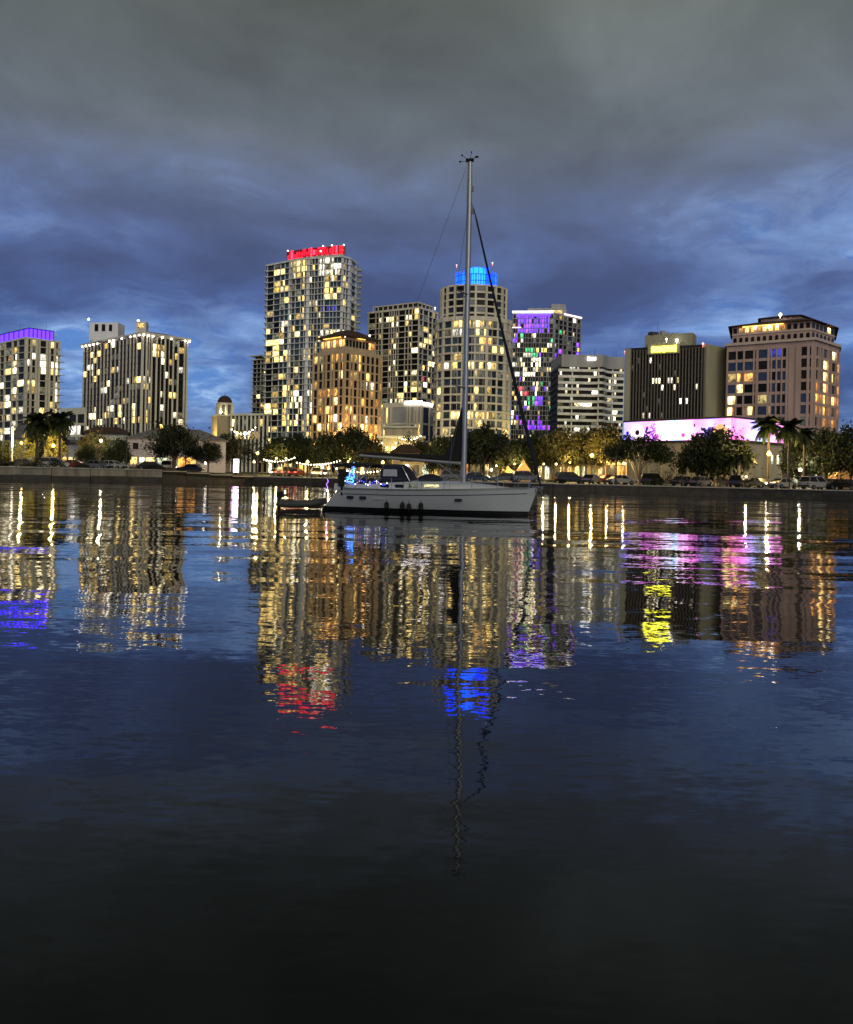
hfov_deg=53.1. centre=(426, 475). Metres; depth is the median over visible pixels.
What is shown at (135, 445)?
window
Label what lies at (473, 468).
window
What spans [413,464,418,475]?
arched window
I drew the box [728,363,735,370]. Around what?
window
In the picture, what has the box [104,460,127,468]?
parked car
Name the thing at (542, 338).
apartment tower
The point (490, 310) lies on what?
window
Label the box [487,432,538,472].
tree
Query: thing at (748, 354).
window
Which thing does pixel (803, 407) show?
window
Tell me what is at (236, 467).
light column
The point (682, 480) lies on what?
parked car
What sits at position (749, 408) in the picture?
window
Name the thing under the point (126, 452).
utility pole
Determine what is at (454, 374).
window
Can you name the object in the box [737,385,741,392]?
window
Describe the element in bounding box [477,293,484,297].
window
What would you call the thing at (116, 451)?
tree
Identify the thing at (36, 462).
bush
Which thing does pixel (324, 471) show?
parked car
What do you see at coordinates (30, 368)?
apartment tower
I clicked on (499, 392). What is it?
window
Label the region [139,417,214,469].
tree
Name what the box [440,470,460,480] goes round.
parked car
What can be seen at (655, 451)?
tree
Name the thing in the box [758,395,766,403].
window
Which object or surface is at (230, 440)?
tree
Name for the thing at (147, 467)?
bush
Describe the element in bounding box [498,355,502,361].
window
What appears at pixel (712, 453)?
tree
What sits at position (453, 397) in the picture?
window
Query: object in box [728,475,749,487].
parked car
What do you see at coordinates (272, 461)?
string lights
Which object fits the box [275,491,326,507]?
dinghy
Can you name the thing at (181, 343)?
window
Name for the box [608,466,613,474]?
door
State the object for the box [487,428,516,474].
tree
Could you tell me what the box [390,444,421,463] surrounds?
house
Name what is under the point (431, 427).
window
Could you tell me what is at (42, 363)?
window
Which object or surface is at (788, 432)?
palm tree
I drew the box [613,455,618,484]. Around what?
utility pole
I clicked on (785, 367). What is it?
apartment block
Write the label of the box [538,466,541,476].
arched window
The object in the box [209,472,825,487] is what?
ground
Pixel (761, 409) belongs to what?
window
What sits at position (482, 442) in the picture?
tree
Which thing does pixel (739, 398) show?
window
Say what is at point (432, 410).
window
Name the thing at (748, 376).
window
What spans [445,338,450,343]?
window
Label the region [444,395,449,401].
window
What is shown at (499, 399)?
window
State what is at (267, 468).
shop row
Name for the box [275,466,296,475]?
parked car
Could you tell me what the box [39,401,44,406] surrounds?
window
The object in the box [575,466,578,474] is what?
arched window
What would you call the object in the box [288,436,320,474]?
tree
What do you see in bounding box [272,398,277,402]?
window
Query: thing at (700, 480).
parked car
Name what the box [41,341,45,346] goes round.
window
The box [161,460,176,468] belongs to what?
parked car
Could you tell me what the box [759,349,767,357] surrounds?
window
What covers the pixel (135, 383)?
apartment tower
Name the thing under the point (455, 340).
window
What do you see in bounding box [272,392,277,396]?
window
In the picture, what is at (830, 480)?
parked car
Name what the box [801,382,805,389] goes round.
window
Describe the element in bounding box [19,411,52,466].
palm tree
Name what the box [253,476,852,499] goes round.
seawall
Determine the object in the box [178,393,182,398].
window
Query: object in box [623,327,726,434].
office tower
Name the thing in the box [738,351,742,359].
window
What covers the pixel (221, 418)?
cupola tower
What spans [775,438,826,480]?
tree
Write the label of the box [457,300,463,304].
window
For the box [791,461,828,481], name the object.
tree
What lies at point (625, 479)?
parked car
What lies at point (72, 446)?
pavilion
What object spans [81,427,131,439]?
roof
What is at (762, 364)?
window
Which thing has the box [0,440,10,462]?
tree
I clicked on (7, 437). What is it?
window
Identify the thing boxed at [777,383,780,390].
window
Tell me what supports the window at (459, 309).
in the apartment tower at (489, 385)
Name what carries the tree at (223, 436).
on the ground at (251, 473)
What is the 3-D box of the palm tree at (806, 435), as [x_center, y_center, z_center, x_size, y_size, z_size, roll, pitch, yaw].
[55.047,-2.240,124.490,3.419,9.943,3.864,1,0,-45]
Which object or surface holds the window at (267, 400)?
in the apartment tower at (311, 294)
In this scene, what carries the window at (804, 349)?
in the apartment block
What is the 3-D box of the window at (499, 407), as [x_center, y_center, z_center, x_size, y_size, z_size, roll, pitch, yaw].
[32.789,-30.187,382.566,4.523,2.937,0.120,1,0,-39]
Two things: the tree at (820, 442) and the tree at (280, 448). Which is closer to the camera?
the tree at (820, 442)
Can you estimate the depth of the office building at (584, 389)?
420.74 m
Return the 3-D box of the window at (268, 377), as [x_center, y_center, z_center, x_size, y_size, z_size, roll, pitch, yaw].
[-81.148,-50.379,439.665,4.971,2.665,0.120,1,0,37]
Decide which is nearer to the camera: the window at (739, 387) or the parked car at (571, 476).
the parked car at (571, 476)
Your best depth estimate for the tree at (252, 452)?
195.03 m
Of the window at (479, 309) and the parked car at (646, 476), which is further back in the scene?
the window at (479, 309)
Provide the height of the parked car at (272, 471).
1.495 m
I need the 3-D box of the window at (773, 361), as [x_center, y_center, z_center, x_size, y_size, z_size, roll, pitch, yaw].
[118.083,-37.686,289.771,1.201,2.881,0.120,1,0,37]
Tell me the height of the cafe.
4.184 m
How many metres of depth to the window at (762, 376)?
291.99 m
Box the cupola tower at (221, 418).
[211,396,233,471]
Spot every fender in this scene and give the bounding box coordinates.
[384,480,388,508]
[400,479,404,509]
[407,485,410,510]
[418,483,422,509]
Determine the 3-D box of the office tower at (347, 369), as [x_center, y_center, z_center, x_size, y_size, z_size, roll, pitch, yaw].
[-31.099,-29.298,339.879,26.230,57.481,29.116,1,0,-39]
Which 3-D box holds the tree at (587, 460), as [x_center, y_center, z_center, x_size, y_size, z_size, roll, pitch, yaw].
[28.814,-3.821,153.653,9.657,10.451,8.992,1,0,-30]
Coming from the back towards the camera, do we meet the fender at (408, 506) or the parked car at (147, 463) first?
the parked car at (147, 463)
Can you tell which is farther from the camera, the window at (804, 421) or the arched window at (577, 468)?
the window at (804, 421)
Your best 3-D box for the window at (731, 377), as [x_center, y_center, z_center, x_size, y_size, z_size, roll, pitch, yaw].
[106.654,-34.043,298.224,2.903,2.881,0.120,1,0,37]
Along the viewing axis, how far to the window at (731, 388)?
298.18 m
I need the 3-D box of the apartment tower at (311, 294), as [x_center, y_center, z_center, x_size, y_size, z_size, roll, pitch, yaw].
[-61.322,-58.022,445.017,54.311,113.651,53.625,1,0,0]
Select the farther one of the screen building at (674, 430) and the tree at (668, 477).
the screen building at (674, 430)
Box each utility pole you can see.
[126,436,126,468]
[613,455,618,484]
[786,455,793,488]
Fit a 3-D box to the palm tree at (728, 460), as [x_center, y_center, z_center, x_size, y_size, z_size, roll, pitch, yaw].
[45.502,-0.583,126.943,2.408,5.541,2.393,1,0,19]
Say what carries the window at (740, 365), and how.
in the apartment block
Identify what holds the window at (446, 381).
in the apartment tower at (489, 385)
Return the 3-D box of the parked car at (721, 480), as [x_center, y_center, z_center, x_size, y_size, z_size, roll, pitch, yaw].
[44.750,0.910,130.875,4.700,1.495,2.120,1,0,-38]
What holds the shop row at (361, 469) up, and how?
on the ground at (251, 473)
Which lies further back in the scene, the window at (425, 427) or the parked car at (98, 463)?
the window at (425, 427)
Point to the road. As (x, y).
(558, 482)
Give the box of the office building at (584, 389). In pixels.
[549,351,623,458]
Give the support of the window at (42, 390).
in the apartment tower at (30, 368)
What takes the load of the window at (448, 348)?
in the apartment tower at (489, 385)
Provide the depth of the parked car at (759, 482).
123.22 m
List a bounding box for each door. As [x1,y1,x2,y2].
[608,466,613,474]
[617,466,623,474]
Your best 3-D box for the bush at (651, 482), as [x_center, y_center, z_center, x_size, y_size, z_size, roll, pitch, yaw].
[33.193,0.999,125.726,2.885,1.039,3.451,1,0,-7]
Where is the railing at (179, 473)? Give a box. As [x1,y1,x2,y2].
[162,469,253,479]
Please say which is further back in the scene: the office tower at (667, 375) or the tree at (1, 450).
the office tower at (667, 375)
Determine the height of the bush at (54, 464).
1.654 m
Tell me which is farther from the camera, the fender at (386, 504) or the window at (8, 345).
the window at (8, 345)
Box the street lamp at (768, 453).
[767,451,770,487]
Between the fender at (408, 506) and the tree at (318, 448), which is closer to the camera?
the fender at (408, 506)
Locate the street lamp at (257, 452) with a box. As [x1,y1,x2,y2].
[256,451,258,475]
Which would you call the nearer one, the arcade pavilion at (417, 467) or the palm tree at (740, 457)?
the palm tree at (740, 457)
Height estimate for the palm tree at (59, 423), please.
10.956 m
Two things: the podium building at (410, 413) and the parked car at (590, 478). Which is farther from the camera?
the podium building at (410, 413)
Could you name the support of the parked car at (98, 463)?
on the car park
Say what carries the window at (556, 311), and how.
in the apartment tower at (542, 338)
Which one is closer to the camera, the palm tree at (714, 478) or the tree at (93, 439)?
the palm tree at (714, 478)
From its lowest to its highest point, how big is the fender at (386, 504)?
1.651 m
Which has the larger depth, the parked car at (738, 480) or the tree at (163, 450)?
the tree at (163, 450)
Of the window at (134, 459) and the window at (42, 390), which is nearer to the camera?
the window at (134, 459)
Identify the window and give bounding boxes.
[4,435,9,440]
[5,428,9,433]
[6,342,11,348]
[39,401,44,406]
[40,354,45,360]
[40,361,45,366]
[40,388,44,393]
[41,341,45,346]
[130,457,136,464]
[133,443,137,448]
[138,323,143,327]
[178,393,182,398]
[178,399,182,405]
[178,457,184,466]
[179,341,183,346]
[179,347,183,353]
[179,354,183,359]
[186,458,195,463]
[265,398,270,402]
[266,375,271,379]
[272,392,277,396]
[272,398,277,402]
[392,407,405,422]
[398,371,403,375]
[411,387,416,391]
[411,407,413,422]
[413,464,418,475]
[423,407,428,422]
[423,425,427,440]
[430,409,433,423]
[430,426,432,440]
[443,412,448,418]
[443,420,448,426]
[444,371,449,376]
[444,379,449,385]
[444,387,449,393]
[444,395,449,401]
[444,404,449,409]
[445,321,450,327]
[445,330,450,335]
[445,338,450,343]
[445,346,450,352]
[445,354,450,360]
[451,395,455,401]
[451,420,455,426]
[452,370,456,376]
[453,329,457,335]
[453,337,457,343]
[457,286,463,290]
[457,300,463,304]
[457,307,462,311]
[470,464,479,471]
[477,286,484,290]
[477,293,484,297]
[477,300,484,304]
[477,307,483,311]
[485,464,488,475]
[487,308,493,312]
[497,388,501,394]
[497,396,501,402]
[497,405,501,411]
[497,413,501,419]
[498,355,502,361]
[498,364,502,369]
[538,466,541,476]
[545,466,548,478]
[549,310,561,313]
[552,466,556,478]
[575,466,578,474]
[598,467,602,475]
[727,407,731,415]
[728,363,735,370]
[728,374,735,381]
[728,385,734,392]
[728,396,734,404]
[729,352,735,359]
[737,362,742,370]
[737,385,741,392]
[737,396,741,403]
[737,407,741,414]
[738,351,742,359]
[744,384,752,392]
[744,395,751,403]
[745,350,752,358]
[745,362,752,369]
[745,373,752,381]
[748,407,751,414]
[758,372,766,380]
[758,384,766,391]
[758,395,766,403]
[758,406,765,414]
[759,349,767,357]
[759,361,766,369]
[771,406,774,414]
[772,360,775,368]
[777,371,780,379]
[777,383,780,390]
[800,405,805,413]
[800,417,805,424]
[801,358,806,366]
[801,370,806,378]
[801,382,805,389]
[801,393,805,401]
[802,347,806,355]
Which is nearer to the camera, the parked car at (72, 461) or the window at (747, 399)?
the parked car at (72, 461)
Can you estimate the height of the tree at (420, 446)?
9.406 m
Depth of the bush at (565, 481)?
129.00 m
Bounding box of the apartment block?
[725,313,841,479]
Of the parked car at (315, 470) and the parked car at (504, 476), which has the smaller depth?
the parked car at (504, 476)
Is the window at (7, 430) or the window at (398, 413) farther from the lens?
the window at (398, 413)
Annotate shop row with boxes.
[254,453,343,473]
[345,459,391,475]
[537,457,606,480]
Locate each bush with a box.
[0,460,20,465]
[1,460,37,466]
[30,457,45,466]
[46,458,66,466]
[71,462,90,467]
[132,465,162,469]
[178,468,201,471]
[544,478,567,482]
[642,479,660,484]
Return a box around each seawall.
[0,466,162,481]
[162,471,252,482]
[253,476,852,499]
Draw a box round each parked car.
[13,458,38,466]
[38,457,69,467]
[64,460,83,467]
[82,460,112,467]
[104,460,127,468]
[136,461,166,469]
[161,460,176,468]
[176,464,204,471]
[270,468,281,475]
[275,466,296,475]
[288,468,305,475]
[310,467,321,476]
[318,469,332,476]
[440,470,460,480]
[466,472,489,481]
[490,473,515,481]
[511,471,542,482]
[554,472,583,483]
[581,474,601,483]
[597,474,619,483]
[605,475,636,484]
[641,473,664,484]
[669,476,695,485]
[687,476,714,486]
[707,476,728,485]
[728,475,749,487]
[749,477,769,487]
[767,478,798,488]
[798,476,830,489]
[820,479,835,488]
[827,479,852,489]
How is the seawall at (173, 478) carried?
on the ground at (251, 473)
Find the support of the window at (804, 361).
in the apartment block
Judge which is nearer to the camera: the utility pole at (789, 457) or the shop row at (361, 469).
the utility pole at (789, 457)
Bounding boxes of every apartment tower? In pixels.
[0,328,64,466]
[80,318,191,435]
[249,355,264,412]
[261,244,361,440]
[367,302,438,430]
[432,262,512,475]
[510,304,581,474]
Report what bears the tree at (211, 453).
on the ground at (251, 473)
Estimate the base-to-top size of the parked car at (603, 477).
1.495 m
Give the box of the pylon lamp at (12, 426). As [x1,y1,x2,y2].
[11,425,13,460]
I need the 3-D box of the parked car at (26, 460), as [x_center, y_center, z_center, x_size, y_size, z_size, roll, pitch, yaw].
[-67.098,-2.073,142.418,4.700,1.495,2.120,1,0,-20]
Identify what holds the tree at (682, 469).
on the ground at (251, 473)
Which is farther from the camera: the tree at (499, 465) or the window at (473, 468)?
the window at (473, 468)
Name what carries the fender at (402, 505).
hanging from the sailboat
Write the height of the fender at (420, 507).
1.651 m
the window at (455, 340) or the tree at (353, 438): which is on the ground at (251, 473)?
the tree at (353, 438)
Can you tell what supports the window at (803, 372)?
in the apartment block
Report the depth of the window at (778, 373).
288.66 m
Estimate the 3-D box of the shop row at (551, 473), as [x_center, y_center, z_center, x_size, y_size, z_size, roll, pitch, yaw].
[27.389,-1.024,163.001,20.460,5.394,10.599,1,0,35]
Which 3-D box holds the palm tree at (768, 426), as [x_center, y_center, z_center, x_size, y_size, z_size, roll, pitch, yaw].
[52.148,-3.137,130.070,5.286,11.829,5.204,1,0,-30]
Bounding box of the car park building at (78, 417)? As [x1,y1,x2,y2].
[60,407,85,439]
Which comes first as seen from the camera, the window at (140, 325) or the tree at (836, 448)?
the tree at (836, 448)
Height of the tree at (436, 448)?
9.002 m
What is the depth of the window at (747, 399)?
294.64 m
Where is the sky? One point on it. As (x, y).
(641, 167)
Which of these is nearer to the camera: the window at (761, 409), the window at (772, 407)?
the window at (772, 407)
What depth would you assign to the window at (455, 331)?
380.45 m
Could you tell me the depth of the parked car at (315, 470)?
155.80 m
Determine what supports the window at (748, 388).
in the apartment block
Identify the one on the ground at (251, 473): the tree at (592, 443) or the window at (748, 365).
the tree at (592, 443)
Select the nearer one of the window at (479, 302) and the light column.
the light column
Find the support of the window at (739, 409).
in the apartment block
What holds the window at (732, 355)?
in the apartment block
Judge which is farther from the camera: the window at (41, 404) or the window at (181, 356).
the window at (181, 356)
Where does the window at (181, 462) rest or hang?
in the waterfront building at (138, 452)
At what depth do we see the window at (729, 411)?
298.48 m
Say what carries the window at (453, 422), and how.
in the apartment tower at (489, 385)
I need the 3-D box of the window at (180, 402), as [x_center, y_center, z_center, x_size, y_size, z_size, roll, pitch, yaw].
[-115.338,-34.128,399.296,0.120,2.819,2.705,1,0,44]
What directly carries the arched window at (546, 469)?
in the shop row at (551, 473)
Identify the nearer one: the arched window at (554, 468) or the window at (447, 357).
the arched window at (554, 468)
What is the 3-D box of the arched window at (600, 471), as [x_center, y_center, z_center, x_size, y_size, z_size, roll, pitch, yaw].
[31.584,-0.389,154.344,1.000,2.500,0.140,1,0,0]
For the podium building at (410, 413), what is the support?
on the ground at (251, 473)
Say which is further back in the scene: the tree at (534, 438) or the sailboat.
the tree at (534, 438)
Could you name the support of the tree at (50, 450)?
on the ground at (251, 473)
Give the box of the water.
[0,480,852,1023]
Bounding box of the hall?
[10,423,32,466]
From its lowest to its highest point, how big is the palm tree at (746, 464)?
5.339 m
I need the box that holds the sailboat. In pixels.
[322,151,543,515]
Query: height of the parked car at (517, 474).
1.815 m
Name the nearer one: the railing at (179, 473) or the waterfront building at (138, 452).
the railing at (179, 473)
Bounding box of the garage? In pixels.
[605,459,626,475]
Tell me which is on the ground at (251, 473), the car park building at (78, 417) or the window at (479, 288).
the car park building at (78, 417)
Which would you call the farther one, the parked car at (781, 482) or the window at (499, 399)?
the window at (499, 399)
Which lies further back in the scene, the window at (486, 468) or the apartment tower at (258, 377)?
the apartment tower at (258, 377)
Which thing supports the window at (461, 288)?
in the apartment tower at (489, 385)
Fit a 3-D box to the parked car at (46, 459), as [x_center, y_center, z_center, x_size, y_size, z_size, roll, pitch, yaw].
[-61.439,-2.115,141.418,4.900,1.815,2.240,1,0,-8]
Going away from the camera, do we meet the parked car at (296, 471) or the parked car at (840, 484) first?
the parked car at (840, 484)
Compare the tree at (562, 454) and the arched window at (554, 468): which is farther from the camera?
the arched window at (554, 468)
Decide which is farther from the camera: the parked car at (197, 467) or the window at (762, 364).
the window at (762, 364)
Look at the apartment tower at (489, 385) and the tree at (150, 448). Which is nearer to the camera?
the tree at (150, 448)
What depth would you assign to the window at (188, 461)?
176.32 m
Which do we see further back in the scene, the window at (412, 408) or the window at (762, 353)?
the window at (412, 408)
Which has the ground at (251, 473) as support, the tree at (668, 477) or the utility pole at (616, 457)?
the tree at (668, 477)
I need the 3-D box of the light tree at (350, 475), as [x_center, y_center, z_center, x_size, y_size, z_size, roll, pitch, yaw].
[-4.305,-0.074,46.917,0.761,1.313,0.581,1,0,0]
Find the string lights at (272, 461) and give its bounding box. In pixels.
[262,457,295,474]
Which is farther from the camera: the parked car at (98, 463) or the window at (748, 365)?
the window at (748, 365)
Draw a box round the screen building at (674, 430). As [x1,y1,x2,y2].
[623,416,783,481]
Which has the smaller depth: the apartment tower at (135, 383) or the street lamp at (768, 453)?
the street lamp at (768, 453)
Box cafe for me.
[447,460,493,476]
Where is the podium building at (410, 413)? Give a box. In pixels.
[381,401,433,446]
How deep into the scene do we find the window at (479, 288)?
381.06 m
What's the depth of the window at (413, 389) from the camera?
461.56 m
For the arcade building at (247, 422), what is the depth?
288.40 m
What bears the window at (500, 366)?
in the apartment tower at (489, 385)
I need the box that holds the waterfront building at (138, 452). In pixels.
[125,428,227,472]
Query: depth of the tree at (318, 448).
176.64 m
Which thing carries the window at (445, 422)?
in the apartment tower at (489, 385)
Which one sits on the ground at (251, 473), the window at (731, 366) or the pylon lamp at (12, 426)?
the pylon lamp at (12, 426)
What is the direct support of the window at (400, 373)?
in the apartment tower at (411, 378)
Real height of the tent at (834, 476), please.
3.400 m
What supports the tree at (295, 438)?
on the ground at (251, 473)
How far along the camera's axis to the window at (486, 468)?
160.58 m
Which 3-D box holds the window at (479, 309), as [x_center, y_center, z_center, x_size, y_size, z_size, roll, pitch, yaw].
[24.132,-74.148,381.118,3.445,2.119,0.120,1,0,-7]
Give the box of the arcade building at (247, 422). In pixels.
[228,413,271,471]
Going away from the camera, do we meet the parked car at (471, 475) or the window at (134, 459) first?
the parked car at (471, 475)
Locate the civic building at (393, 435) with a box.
[376,426,425,463]
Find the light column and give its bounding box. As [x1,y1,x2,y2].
[233,459,238,473]
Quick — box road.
[252,475,849,489]
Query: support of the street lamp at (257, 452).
on the road
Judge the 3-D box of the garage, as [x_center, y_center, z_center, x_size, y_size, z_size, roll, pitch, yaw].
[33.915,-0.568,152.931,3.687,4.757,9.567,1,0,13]
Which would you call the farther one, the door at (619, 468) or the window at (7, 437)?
the window at (7, 437)
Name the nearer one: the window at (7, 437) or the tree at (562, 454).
the tree at (562, 454)
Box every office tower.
[311,330,382,468]
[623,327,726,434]
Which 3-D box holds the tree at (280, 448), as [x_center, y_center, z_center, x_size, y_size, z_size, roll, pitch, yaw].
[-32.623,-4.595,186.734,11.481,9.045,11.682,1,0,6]
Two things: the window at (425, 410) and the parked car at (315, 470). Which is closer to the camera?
the parked car at (315, 470)
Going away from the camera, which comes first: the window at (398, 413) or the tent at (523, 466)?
the tent at (523, 466)
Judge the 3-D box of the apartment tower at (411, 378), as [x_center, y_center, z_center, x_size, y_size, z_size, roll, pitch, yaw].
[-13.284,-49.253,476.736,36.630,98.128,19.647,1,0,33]
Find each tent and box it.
[516,459,530,480]
[828,470,852,479]
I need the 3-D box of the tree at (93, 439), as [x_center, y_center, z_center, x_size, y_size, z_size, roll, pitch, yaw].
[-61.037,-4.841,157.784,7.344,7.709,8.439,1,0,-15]
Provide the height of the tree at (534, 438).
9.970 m
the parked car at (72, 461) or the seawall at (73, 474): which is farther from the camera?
the parked car at (72, 461)
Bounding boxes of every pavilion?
[62,440,127,468]
[400,460,440,477]
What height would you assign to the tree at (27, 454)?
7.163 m
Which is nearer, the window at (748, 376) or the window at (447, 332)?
the window at (748, 376)
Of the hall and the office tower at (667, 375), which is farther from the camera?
the office tower at (667, 375)
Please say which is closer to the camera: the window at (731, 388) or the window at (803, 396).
the window at (803, 396)
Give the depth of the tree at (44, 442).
161.74 m
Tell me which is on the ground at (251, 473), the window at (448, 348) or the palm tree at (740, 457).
the palm tree at (740, 457)
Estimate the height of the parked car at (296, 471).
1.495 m
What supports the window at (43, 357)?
in the apartment tower at (30, 368)
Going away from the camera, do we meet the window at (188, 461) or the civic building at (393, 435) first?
the window at (188, 461)
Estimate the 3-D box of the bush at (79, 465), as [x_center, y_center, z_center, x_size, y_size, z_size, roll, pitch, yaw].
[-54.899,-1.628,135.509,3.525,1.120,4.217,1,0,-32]
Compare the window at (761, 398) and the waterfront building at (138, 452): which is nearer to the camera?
the waterfront building at (138, 452)
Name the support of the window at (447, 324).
in the apartment tower at (489, 385)
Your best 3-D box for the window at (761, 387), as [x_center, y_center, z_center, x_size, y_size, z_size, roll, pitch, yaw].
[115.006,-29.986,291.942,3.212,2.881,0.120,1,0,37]
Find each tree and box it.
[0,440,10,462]
[0,441,8,460]
[9,436,39,466]
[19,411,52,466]
[24,406,73,457]
[43,433,70,466]
[46,411,76,466]
[72,443,95,467]
[76,429,111,467]
[100,434,133,468]
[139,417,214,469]
[149,423,200,464]
[188,438,224,472]
[218,430,239,469]
[224,429,253,468]
[230,430,274,472]
[254,435,302,466]
[273,432,311,467]
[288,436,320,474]
[306,429,347,468]
[317,423,384,474]
[347,466,354,483]
[360,442,390,476]
[395,422,428,446]
[413,438,431,453]
[422,432,460,474]
[467,421,507,474]
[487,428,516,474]
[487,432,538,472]
[492,459,508,480]
[518,428,556,474]
[533,425,588,471]
[566,425,603,473]
[580,419,628,473]
[598,434,679,484]
[646,468,674,485]
[668,432,721,485]
[680,423,762,485]
[708,463,718,486]
[724,453,738,486]
[731,452,747,486]
[739,454,755,486]
[750,415,781,486]
[773,418,803,487]
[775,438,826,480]
[790,424,850,487]
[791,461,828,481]
[792,427,817,475]
[817,420,852,478]
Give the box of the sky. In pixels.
[0,0,852,467]
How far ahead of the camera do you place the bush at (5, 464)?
130.83 m
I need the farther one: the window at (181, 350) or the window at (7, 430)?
the window at (181, 350)
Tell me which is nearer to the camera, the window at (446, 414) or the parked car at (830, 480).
the parked car at (830, 480)
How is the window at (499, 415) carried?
in the apartment tower at (489, 385)
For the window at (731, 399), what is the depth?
298.11 m
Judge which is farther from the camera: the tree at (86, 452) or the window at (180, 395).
the window at (180, 395)
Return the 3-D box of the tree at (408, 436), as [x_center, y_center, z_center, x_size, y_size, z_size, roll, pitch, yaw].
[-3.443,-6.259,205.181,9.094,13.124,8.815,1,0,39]
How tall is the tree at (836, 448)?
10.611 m
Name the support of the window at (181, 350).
in the apartment tower at (135, 383)
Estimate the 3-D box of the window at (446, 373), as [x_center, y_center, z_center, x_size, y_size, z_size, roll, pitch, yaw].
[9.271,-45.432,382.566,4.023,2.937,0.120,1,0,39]
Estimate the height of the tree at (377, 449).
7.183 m
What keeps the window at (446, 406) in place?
in the apartment tower at (489, 385)
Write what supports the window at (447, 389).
in the apartment tower at (489, 385)
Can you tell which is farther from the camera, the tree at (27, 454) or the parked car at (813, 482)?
the tree at (27, 454)

